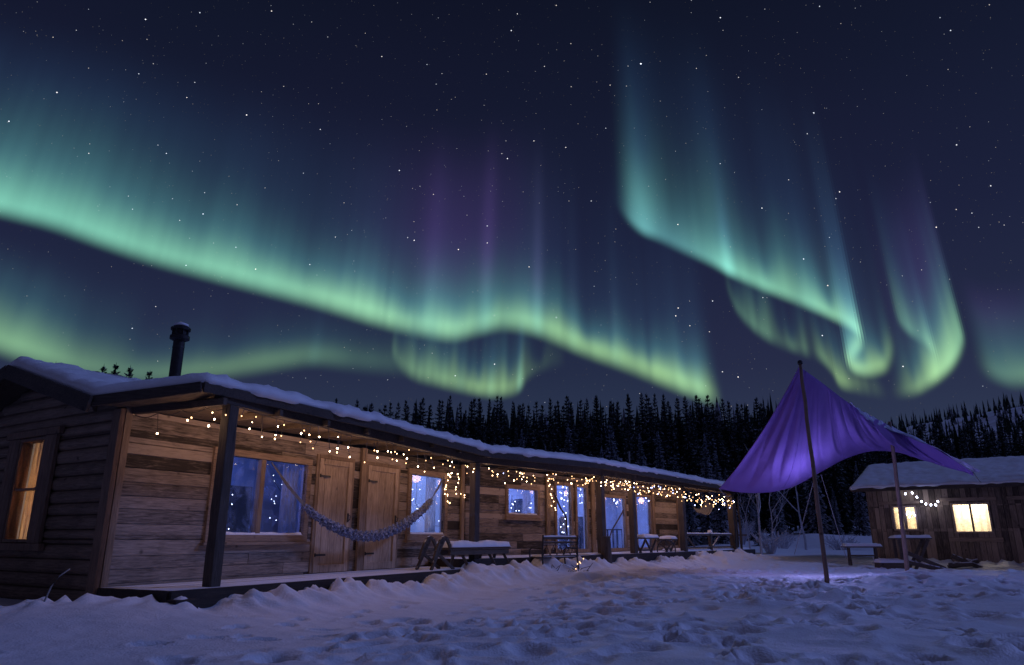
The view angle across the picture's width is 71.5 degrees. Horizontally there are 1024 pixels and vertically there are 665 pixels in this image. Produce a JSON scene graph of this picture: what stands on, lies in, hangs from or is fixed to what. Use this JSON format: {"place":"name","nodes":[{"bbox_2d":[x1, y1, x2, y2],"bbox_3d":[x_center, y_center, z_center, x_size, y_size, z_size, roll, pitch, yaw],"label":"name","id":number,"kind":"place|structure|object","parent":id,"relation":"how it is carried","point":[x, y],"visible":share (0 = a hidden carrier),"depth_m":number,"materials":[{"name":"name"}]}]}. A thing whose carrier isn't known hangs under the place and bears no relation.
{"place":"outdoors","nodes":[
{"label":"outdoors","id":0,"kind":"place"},
{"bbox_2d":[0,406,1023,664],"bbox_3d":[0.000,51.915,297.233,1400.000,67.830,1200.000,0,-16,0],"label":"ground","id":1,"kind":"structure","parent":0,"point":[780,606],"depth_m":8.32,"materials":[{"name":"snow"}]},
{"bbox_2d":[0,322,755,608],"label":"wooden lodge","id":2,"kind":"structure","parent":1,"relation":"on","point":[105,490],"depth_m":11.99,"materials":[{"name":"brown wood"}]},
{"bbox_2d":[0,426,64,550],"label":"window","id":3,"kind":"structure","parent":2,"relation":"in","point":[50,436],"depth_m":11.15,"materials":[{"name":"brown wood"}]},
{"bbox_2d":[135,407,226,433],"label":"string lights","id":4,"kind":"object","parent":2,"relation":"hanging from","point":[184,411],"visible":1,"depth_m":10.26,"materials":[{"name":"plastic"}]},
{"bbox_2d":[199,446,312,545],"bbox_3d":[-4.330,2.878,12.339,0.185,1.542,2.421,-8,-18,25],"label":"window","id":5,"kind":"structure","parent":2,"relation":"in","point":[256,537],"depth_m":12.31,"materials":[{"name":"brown wood"}]},
{"bbox_2d":[308,454,354,572],"bbox_3d":[-3.476,3.523,13.882,0.147,2.185,1.128,-8,-18,25],"label":"door","id":6,"kind":"structure","parent":2,"relation":"in","point":[334,480],"depth_m":13.86,"materials":[{"name":"wood"}]},
{"bbox_2d":[235,405,473,474],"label":"string lights","id":7,"kind":"object","parent":2,"relation":"hanging from","point":[357,437],"visible":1,"depth_m":12.59,"materials":[{"name":"plastic"}]},
{"bbox_2d":[271,462,444,541],"bbox_3d":[-2.703,3.503,14.666,0.539,1.571,5.746,-8,-18,25],"label":"hammock","id":8,"kind":"object","parent":2,"relation":"hanging from","point":[338,528],"visible":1,"depth_m":13.72,"materials":[{"name":"fabric"}]},
{"bbox_2d":[361,461,400,569],"bbox_3d":[-2.782,3.908,15.221,0.147,2.185,1.234,-8,-18,25],"label":"door","id":9,"kind":"structure","parent":2,"relation":"in","point":[382,487],"depth_m":15.22,"materials":[{"name":"wood"}]},
{"bbox_2d":[404,468,448,542],"bbox_3d":[-1.998,4.109,16.839,0.185,1.643,1.832,-8,-18,25],"label":"window","id":10,"kind":"structure","parent":2,"relation":"in","point":[410,537],"depth_m":16.70,"materials":[{"name":"brown wood"}]},
{"bbox_2d":[415,536,510,569],"bbox_3d":[-1.019,4.886,15.823,0.588,0.704,2.796,-11,-19,34],"label":"bench","id":11,"kind":"object","parent":2,"relation":"on","point":[444,545],"visible":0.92,"depth_m":15.42,"materials":[{"name":"wood"}]},
{"bbox_2d":[504,484,542,520],"bbox_3d":[0.305,4.864,20.307,0.185,0.970,1.720,-12,-20,36],"label":"window","id":12,"kind":"structure","parent":2,"relation":"in","point":[535,516],"depth_m":20.23,"materials":[{"name":"brown wood"}]},
{"bbox_2d":[480,463,604,487],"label":"string lights","id":13,"kind":"object","parent":2,"relation":"attached to","point":[544,470],"visible":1,"depth_m":18.45,"materials":[{"name":"glass"}]},
{"bbox_2d":[553,481,574,552],"bbox_3d":[1.567,5.659,21.818,0.135,2.088,0.999,-12,-20,36],"label":"door","id":14,"kind":"structure","parent":2,"relation":"in","point":[571,514],"depth_m":21.96,"materials":[{"name":"brown wood"}]},
{"bbox_2d":[574,483,589,551],"bbox_3d":[2.189,5.882,22.596,0.135,2.088,0.754,-12,-20,36],"label":"window","id":15,"kind":"structure","parent":2,"relation":"in","point":[585,494],"depth_m":22.63,"materials":[{"name":"brown wood"}]},
{"bbox_2d":[605,494,627,550],"bbox_3d":[3.478,6.462,24.166,0.135,1.842,1.529,-12,-20,36],"label":"window","id":16,"kind":"structure","parent":2,"relation":"in","point":[623,498],"depth_m":24.55,"materials":[{"name":"brown wood"}]},
{"bbox_2d":[635,493,653,550],"bbox_3d":[4.742,6.858,25.753,0.135,1.959,1.251,-12,-20,36],"label":"window","id":17,"kind":"structure","parent":2,"relation":"in","point":[651,542],"depth_m":26.08,"materials":[{"name":"brown wood"}]},
{"bbox_2d":[637,534,659,552],"bbox_3d":[4.191,6.821,22.283,0.500,0.991,1.000,-12,-20,36],"label":"trestle table","id":18,"kind":"object","parent":2,"relation":"on","point":[645,537],"visible":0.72,"depth_m":22.13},
{"bbox_2d":[659,536,677,551],"bbox_3d":[5.270,7.284,23.918,0.450,0.887,0.800,-8,-18,25],"label":"trestle table","id":19,"kind":"object","parent":2,"relation":"on","point":[671,538],"visible":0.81,"depth_m":23.75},
{"bbox_2d":[693,498,714,515],"bbox_3d":[7.662,6.914,28.439,0.360,0.784,1.400,-12,-20,36],"label":"hanging seat","id":20,"kind":"object","parent":2,"relation":"hanging from","point":[704,510],"visible":0.95,"depth_m":28.63,"materials":[{"name":"wicker"}]},
{"bbox_2d":[466,397,481,439],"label":"spruce tree","id":21,"kind":"object","parent":1,"relation":"on","point":[473,418],"visible":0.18,"depth_m":72.26,"materials":[{"name":"green plant"}]},
{"bbox_2d":[473,402,487,443],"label":"spruce tree","id":22,"kind":"object","parent":1,"relation":"on","point":[477,435],"visible":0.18,"depth_m":69.81,"materials":[{"name":"green plant"}]},
{"bbox_2d":[491,408,501,444],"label":"spruce tree","id":23,"kind":"object","parent":1,"relation":"on","point":[499,437],"visible":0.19,"depth_m":65.03,"materials":[{"name":"green plant"}]},
{"bbox_2d":[498,410,511,446],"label":"spruce tree","id":24,"kind":"object","parent":1,"relation":"on","point":[503,439],"visible":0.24,"depth_m":65.83,"materials":[{"name":"green plant"}]},
{"bbox_2d":[522,403,537,449],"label":"spruce tree","id":25,"kind":"object","parent":1,"relation":"on","point":[528,431],"visible":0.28,"depth_m":62.25,"materials":[{"name":"green plant"}]},
{"bbox_2d":[528,402,547,449],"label":"spruce tree","id":26,"kind":"object","parent":1,"relation":"on","point":[536,414],"visible":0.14,"depth_m":70.59,"materials":[{"name":"green plant"}]},
{"bbox_2d":[532,415,545,450],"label":"spruce tree","id":27,"kind":"object","parent":1,"relation":"on","point":[542,446],"visible":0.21,"depth_m":56.71,"materials":[{"name":"green plant"}]},
{"bbox_2d":[534,405,556,451],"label":"spruce tree","id":28,"kind":"object","parent":1,"relation":"on","point":[545,428],"visible":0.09,"depth_m":65.26,"materials":[{"name":"green plant"}]},
{"bbox_2d":[544,398,556,445],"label":"spruce tree","id":29,"kind":"object","parent":1,"relation":"on","point":[550,414],"visible":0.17,"depth_m":77.82,"materials":[{"name":"green plant"}]},
{"bbox_2d":[529,535,578,567],"bbox_3d":[1.046,5.525,17.518,1.134,1.034,0.636,11,-19,-34],"label":"garden bench","id":30,"kind":"object","parent":1,"relation":"on","point":[557,555],"visible":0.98,"depth_m":17.42,"materials":[{"name":"metal"}]},
{"bbox_2d":[547,405,562,451],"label":"spruce tree","id":31,"kind":"object","parent":1,"relation":"on","point":[555,415],"visible":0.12,"depth_m":68.08,"materials":[{"name":"green plant"}]},
{"bbox_2d":[551,406,575,452],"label":"spruce tree","id":32,"kind":"object","parent":1,"relation":"on","point":[564,424],"visible":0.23,"depth_m":62.98,"materials":[{"name":"green plant"}]},
{"bbox_2d":[567,402,580,453],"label":"spruce tree","id":33,"kind":"object","parent":1,"relation":"on","point":[571,420],"visible":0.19,"depth_m":65.75,"materials":[{"name":"green plant"}]},
{"bbox_2d":[574,398,590,455],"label":"spruce tree","id":34,"kind":"object","parent":1,"relation":"on","point":[585,431],"visible":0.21,"depth_m":70.44,"materials":[{"name":"green plant"}]},
{"bbox_2d":[582,398,594,453],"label":"spruce tree","id":35,"kind":"object","parent":1,"relation":"on","point":[587,418],"visible":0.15,"depth_m":72.23,"materials":[{"name":"green plant"}]},
{"bbox_2d":[585,415,600,457],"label":"spruce tree","id":36,"kind":"object","parent":1,"relation":"on","point":[592,444],"visible":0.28,"depth_m":60.22,"materials":[{"name":"green plant"}]},
{"bbox_2d":[588,397,605,453],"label":"spruce tree","id":37,"kind":"object","parent":1,"relation":"on","point":[596,410],"visible":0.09,"depth_m":75.14,"materials":[{"name":"green plant"}]},
{"bbox_2d":[601,536,611,562],"bbox_3d":[2.661,6.200,20.068,0.320,0.880,0.312,0,-16,0],"label":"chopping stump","id":38,"kind":"object","parent":1,"relation":"on","point":[606,552],"visible":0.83,"depth_m":19.99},
{"bbox_2d":[594,406,621,459],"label":"spruce tree","id":39,"kind":"object","parent":1,"relation":"on","point":[604,439],"visible":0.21,"depth_m":61.98,"materials":[{"name":"green plant"}]},
{"bbox_2d":[603,425,621,461],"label":"spruce tree","id":40,"kind":"object","parent":1,"relation":"on","point":[610,452],"visible":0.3,"depth_m":45.81,"materials":[{"name":"green plant"}]},
{"bbox_2d":[611,408,628,461],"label":"spruce tree","id":41,"kind":"object","parent":1,"relation":"on","point":[619,439],"visible":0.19,"depth_m":63.79,"materials":[{"name":"green plant"}]},
{"bbox_2d":[623,416,636,484],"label":"spruce tree","id":42,"kind":"object","parent":1,"relation":"on","point":[628,440],"visible":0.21,"depth_m":53.81,"materials":[{"name":"green plant"}]},
{"bbox_2d":[621,395,638,447],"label":"spruce tree","id":43,"kind":"object","parent":1,"relation":"on","point":[629,411],"visible":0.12,"depth_m":75.33,"materials":[{"name":"green plant"}]},
{"bbox_2d":[624,418,644,465],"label":"spruce tree","id":44,"kind":"object","parent":1,"relation":"on","point":[635,449],"visible":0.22,"depth_m":55.11,"materials":[{"name":"green plant"}]},
{"bbox_2d":[634,393,647,460],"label":"spruce tree","id":45,"kind":"object","parent":1,"relation":"on","point":[641,413],"visible":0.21,"depth_m":74.67,"materials":[{"name":"green plant"}]},
{"bbox_2d":[635,434,647,484],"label":"spruce tree","id":46,"kind":"object","parent":1,"relation":"on","point":[639,460],"visible":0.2,"depth_m":47.58,"materials":[{"name":"green plant"}]},
{"bbox_2d":[637,398,665,466],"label":"spruce tree","id":47,"kind":"object","parent":1,"relation":"on","point":[646,430],"visible":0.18,"depth_m":65.81,"materials":[{"name":"green plant"}]},
{"bbox_2d":[646,411,658,468],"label":"spruce tree","id":48,"kind":"object","parent":1,"relation":"on","point":[652,465],"visible":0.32,"depth_m":59.85,"materials":[{"name":"green plant"}]},
{"bbox_2d":[646,406,665,467],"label":"spruce tree","id":49,"kind":"object","parent":1,"relation":"on","point":[651,410],"visible":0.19,"depth_m":63.20,"materials":[{"name":"green plant"}]},
{"bbox_2d":[653,432,666,486],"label":"spruce tree","id":50,"kind":"object","parent":1,"relation":"on","point":[659,461],"visible":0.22,"depth_m":43.62,"materials":[{"name":"green plant"}]},
{"bbox_2d":[659,401,680,470],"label":"spruce tree","id":51,"kind":"object","parent":1,"relation":"on","point":[663,431],"visible":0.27,"depth_m":67.16,"materials":[{"name":"green plant"}]},
{"bbox_2d":[666,406,681,472],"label":"spruce tree","id":52,"kind":"object","parent":1,"relation":"on","point":[672,445],"visible":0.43,"depth_m":63.96,"materials":[{"name":"green plant"}]},
{"bbox_2d":[658,437,695,527],"bbox_3d":[11.793,11.522,53.390,2.881,7.669,3.096,3,-17,-17],"label":"spruce tree","id":53,"kind":"object","parent":1,"relation":"on","point":[668,468],"visible":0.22,"depth_m":53.80,"materials":[{"name":"green plant"}]},
{"bbox_2d":[672,398,687,466],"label":"spruce tree","id":54,"kind":"object","parent":1,"relation":"on","point":[680,428],"visible":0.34,"depth_m":72.30,"materials":[{"name":"green plant"}]},
{"bbox_2d":[679,418,700,524],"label":"spruce tree","id":55,"kind":"object","parent":1,"relation":"on","point":[689,466],"visible":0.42,"depth_m":59.48,"materials":[{"name":"green plant"}]},
{"bbox_2d":[680,396,701,467],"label":"spruce tree","id":56,"kind":"object","parent":1,"relation":"on","point":[684,410],"visible":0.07,"depth_m":73.52,"materials":[{"name":"green plant"}]},
{"bbox_2d":[684,471,702,545],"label":"spruce tree","id":57,"kind":"object","parent":1,"relation":"on","point":[690,520],"visible":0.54,"depth_m":40.45,"materials":[{"name":"green plant"}]},
{"bbox_2d":[681,410,706,518],"bbox_3d":[16.209,11.760,61.944,3.215,10.364,3.138,-14,-21,40],"label":"spruce tree","id":58,"kind":"object","parent":1,"relation":"on","point":[694,443],"visible":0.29,"depth_m":62.43,"materials":[{"name":"green plant"}]},
{"bbox_2d":[366,393,1023,463],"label":"forest","id":59,"kind":"object","parent":1,"relation":"on","point":[1007,423],"visible":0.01,"depth_m":93.74,"materials":[{"name":"plant"}]},
{"bbox_2d":[694,398,708,457],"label":"spruce tree","id":60,"kind":"object","parent":1,"relation":"on","point":[699,416],"visible":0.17,"depth_m":76.03,"materials":[{"name":"green plant"}]},
{"bbox_2d":[693,434,724,541],"bbox_3d":[11.522,9.264,42.153,1.971,6.689,1.582,13,-20,-37],"label":"spruce tree","id":61,"kind":"object","parent":1,"relation":"on","point":[707,521],"visible":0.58,"depth_m":41.88,"materials":[{"name":"green plant"}]},
{"bbox_2d":[697,417,720,527],"bbox_3d":[14.475,10.474,52.912,1.887,8.647,2.352,2,-17,-5],"label":"spruce tree","id":62,"kind":"object","parent":1,"relation":"on","point":[707,434],"visible":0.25,"depth_m":53.24,"materials":[{"name":"green plant"}]},
{"bbox_2d":[698,403,723,473],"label":"spruce tree","id":63,"kind":"object","parent":1,"relation":"on","point":[708,425],"visible":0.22,"depth_m":63.80,"materials":[{"name":"green plant"}]},
{"bbox_2d":[697,395,730,457],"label":"spruce tree","id":64,"kind":"object","parent":1,"relation":"on","point":[707,401],"visible":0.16,"depth_m":75.75,"materials":[{"name":"green plant"}]},
{"bbox_2d":[710,450,729,544],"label":"spruce tree","id":65,"kind":"object","parent":1,"relation":"on","point":[717,514],"visible":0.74,"depth_m":39.62,"materials":[{"name":"green plant"}]},
{"bbox_2d":[707,402,735,499],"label":"spruce tree","id":66,"kind":"object","parent":1,"relation":"on","point":[713,415],"visible":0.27,"depth_m":66.86,"materials":[{"name":"green plant"}]},
{"bbox_2d":[708,416,744,524],"bbox_3d":[15.523,10.418,52.493,2.901,8.543,2.772,-1,-16,4],"label":"spruce tree","id":67,"kind":"object","parent":1,"relation":"on","point":[718,454],"visible":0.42,"depth_m":52.66,"materials":[{"name":"green plant"}]},
{"bbox_2d":[719,399,738,469],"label":"spruce tree","id":68,"kind":"object","parent":1,"relation":"on","point":[723,413],"visible":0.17,"depth_m":74.45,"materials":[{"name":"green plant"}]},
{"bbox_2d":[730,410,745,512],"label":"spruce tree","id":69,"kind":"object","parent":1,"relation":"on","point":[739,441],"visible":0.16,"depth_m":69.51,"materials":[{"name":"green plant"}]},
{"bbox_2d":[729,422,748,528],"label":"spruce tree","id":70,"kind":"object","parent":1,"relation":"on","point":[736,464],"visible":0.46,"depth_m":52.78,"materials":[{"name":"green plant"}]},
{"bbox_2d":[724,518,755,544],"bbox_3d":[11.741,10.290,36.574,1.590,1.474,1.385,8,-18,-25],"label":"frosty bush","id":71,"kind":"object","parent":1,"relation":"on","point":[744,538],"visible":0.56,"depth_m":36.38,"materials":[{"name":"grey plant"}]},
{"bbox_2d":[734,403,750,500],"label":"spruce tree","id":72,"kind":"object","parent":1,"relation":"on","point":[737,408],"visible":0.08,"depth_m":73.77,"materials":[{"name":"green plant"}]},
{"bbox_2d":[739,406,756,520],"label":"spruce tree","id":73,"kind":"object","parent":1,"relation":"on","point":[751,442],"visible":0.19,"depth_m":68.08,"materials":[{"name":"green plant"}]},
{"bbox_2d":[740,493,762,539],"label":"spruce tree","id":74,"kind":"object","parent":1,"relation":"on","point":[749,513],"visible":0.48,"depth_m":44.55,"materials":[{"name":"green plant"}]},
{"bbox_2d":[744,444,762,553],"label":"bare sapling","id":75,"kind":"object","parent":1,"relation":"on","point":[760,539],"visible":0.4,"depth_m":29.40,"materials":[{"name":"brown plant"}]},
{"bbox_2d":[749,398,762,440],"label":"spruce tree","id":76,"kind":"object","parent":1,"relation":"on","point":[757,412],"visible":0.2,"depth_m":75.17,"materials":[{"name":"green plant"}]},
{"bbox_2d":[749,528,786,553],"bbox_3d":[10.887,8.832,30.113,1.505,1.111,1.498,6,-17,-20],"label":"frosty bush","id":77,"kind":"object","parent":1,"relation":"on","point":[766,541],"visible":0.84,"depth_m":30.06,"materials":[{"name":"grey plant"}]},
{"bbox_2d":[744,418,792,532],"bbox_3d":[18.517,10.486,52.233,3.405,8.742,3.168,-1,-16,9],"label":"spruce tree","id":78,"kind":"object","parent":1,"relation":"on","point":[764,502],"visible":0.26,"depth_m":51.26,"materials":[{"name":"green plant"}]},
{"bbox_2d":[757,422,795,532],"bbox_3d":[19.210,10.755,52.745,2.499,8.576,2.685,10,-18,-30],"label":"spruce tree","id":79,"kind":"object","parent":1,"relation":"on","point":[787,510],"visible":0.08,"depth_m":51.90,"materials":[{"name":"green plant"}]},
{"bbox_2d":[766,491,787,536],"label":"spruce tree","id":80,"kind":"object","parent":1,"relation":"on","point":[783,529],"visible":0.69,"depth_m":45.41,"materials":[{"name":"green plant"}]},
{"bbox_2d":[769,487,791,545],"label":"bare sapling","id":81,"kind":"object","parent":1,"relation":"on","point":[781,507],"visible":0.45,"depth_m":32.29,"materials":[{"name":"brown plant"}]},
{"bbox_2d":[766,528,798,548],"bbox_3d":[13.438,10.382,35.496,1.710,1.301,1.696,-14,-21,41],"label":"frosty bush","id":82,"kind":"object","parent":1,"relation":"on","point":[784,546],"visible":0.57,"depth_m":35.29,"materials":[{"name":"grey plant"}]},
{"bbox_2d":[778,486,806,549],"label":"bare sapling","id":83,"kind":"object","parent":1,"relation":"on","point":[803,533],"visible":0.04,"depth_m":33.95,"materials":[{"name":"brown plant"}]},
{"bbox_2d":[781,483,805,530],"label":"spruce tree","id":84,"kind":"object","parent":1,"relation":"on","point":[793,499],"visible":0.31,"depth_m":56.31,"materials":[{"name":"green plant"}]},
{"bbox_2d":[798,475,833,532],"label":"spruce tree","id":85,"kind":"object","parent":1,"relation":"on","point":[802,515],"visible":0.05,"depth_m":54.01,"materials":[{"name":"green plant"}]},
{"bbox_2d":[801,474,832,534],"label":"spruce tree","id":86,"kind":"object","parent":1,"relation":"on","point":[811,518],"visible":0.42,"depth_m":48.37,"materials":[{"name":"green plant"}]},
{"bbox_2d":[809,467,851,533],"bbox_3d":[23.157,10.825,53.071,3.316,8.990,2.661,-1,-17,-3],"label":"spruce tree","id":87,"kind":"object","parent":1,"relation":"on","point":[824,477],"visible":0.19,"depth_m":52.29,"materials":[{"name":"green plant"}]},
{"bbox_2d":[831,489,844,534],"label":"spruce tree","id":88,"kind":"object","parent":1,"relation":"on","point":[836,517],"visible":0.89,"depth_m":44.48,"materials":[{"name":"green plant"}]},
{"bbox_2d":[824,531,859,549],"bbox_3d":[15.936,10.180,34.428,1.646,1.121,1.420,-11,-19,33],"label":"frosty bush","id":89,"kind":"object","parent":1,"relation":"on","point":[836,545],"visible":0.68,"depth_m":34.44,"materials":[{"name":"grey plant"}]},
{"bbox_2d":[840,456,855,525],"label":"spruce tree","id":90,"kind":"object","parent":1,"relation":"on","point":[849,463],"visible":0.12,"depth_m":67.90,"materials":[{"name":"green plant"}]},
{"bbox_2d":[719,360,980,582],"bbox_3d":[8.990,4.634,20.621,8.480,4.858,13.523,-9,-18,29],"label":"tarp canopy","id":91,"kind":"object","parent":1,"relation":"on","point":[814,426],"visible":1,"depth_m":18.87,"materials":[{"name":"purple fabric"}]},
{"bbox_2d":[852,462,870,535],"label":"spruce tree","id":92,"kind":"object","parent":1,"relation":"on","point":[861,518],"visible":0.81,"depth_m":48.35,"materials":[{"name":"green plant"}]},
{"bbox_2d":[841,543,882,564],"bbox_3d":[11.521,7.348,23.380,1.150,0.842,0.550,-2,-16,8],"label":"trestle table","id":93,"kind":"object","parent":1,"relation":"on","point":[874,546],"visible":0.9,"depth_m":23.26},
{"bbox_2d":[874,558,904,568],"bbox_3d":[11.824,7.281,22.254,0.800,0.434,0.540,-2,-16,6],"label":"log box","id":94,"kind":"object","parent":1,"relation":"on","point":[893,563],"visible":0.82,"depth_m":22.05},
{"bbox_2d":[888,535,945,568],"bbox_3d":[12.774,6.974,22.461,1.324,1.140,0.746,-2,-16,7],"label":"picnic table","id":95,"kind":"object","parent":1,"relation":"on","point":[915,555],"visible":0.84,"depth_m":22.39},
{"bbox_2d":[909,560,946,569],"bbox_3d":[12.861,7.240,22.032,1.063,0.379,0.150,-4,-17,13],"label":"log","id":96,"kind":"object","parent":1,"relation":"on","point":[922,565],"visible":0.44,"depth_m":22.00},
{"bbox_2d":[850,456,1023,563],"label":"board cabin","id":97,"kind":"object","parent":1,"relation":"on","point":[969,516],"visible":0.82,"depth_m":25.12,"materials":[{"name":"brown wood"}]},
{"bbox_2d":[891,505,918,530],"bbox_3d":[14.288,6.743,25.857,0.803,0.869,0.120,-12,-20,36],"label":"window","id":98,"kind":"structure","parent":97,"relation":"in","point":[892,507],"depth_m":25.83,"materials":[{"name":"brown wood"}]},
{"bbox_2d":[950,502,993,532],"bbox_3d":[15.920,6.417,24.640,1.153,1.020,0.120,-12,-20,36],"label":"window","id":99,"kind":"structure","parent":97,"relation":"in","point":[953,517],"depth_m":24.60,"materials":[{"name":"brown wood"}]},
{"bbox_2d":[933,415,950,455],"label":"spruce tree","id":100,"kind":"object","parent":1,"relation":"on","point":[939,428],"visible":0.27,"depth_m":73.65,"materials":[{"name":"green plant"}]},
{"bbox_2d":[960,424,976,457],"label":"spruce tree","id":101,"kind":"object","parent":1,"relation":"on","point":[967,443],"visible":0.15,"depth_m":63.17,"materials":[{"name":"green plant"}]},
{"bbox_2d":[969,424,983,457],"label":"spruce tree","id":102,"kind":"object","parent":1,"relation":"on","point":[972,431],"visible":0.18,"depth_m":66.28,"materials":[{"name":"green plant"}]},
{"bbox_2d":[979,419,994,457],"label":"spruce tree","id":103,"kind":"object","parent":1,"relation":"on","point":[983,445],"visible":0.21,"depth_m":70.25,"materials":[{"name":"green plant"}]},
{"bbox_2d":[983,424,995,456],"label":"spruce tree","id":104,"kind":"object","parent":1,"relation":"on","point":[987,441],"visible":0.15,"depth_m":62.48,"materials":[{"name":"green plant"}]},
{"bbox_2d":[996,414,1009,456],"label":"spruce tree","id":105,"kind":"object","parent":1,"relation":"on","point":[1003,454],"visible":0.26,"depth_m":63.60,"materials":[{"name":"green plant"}]},
{"bbox_2d":[0,0,1023,431],"label":"sky","id":106,"kind":"structure","parent":0,"point":[339,71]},
{"bbox_2d":[1,0,1023,417],"bbox_3d":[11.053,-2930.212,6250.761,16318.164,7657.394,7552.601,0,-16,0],"label":"stars","id":107,"kind":"object","parent":106,"relation":"in","point":[521,214],"visible":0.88,"depth_m":8214.26,"materials":[{"name":"white"}]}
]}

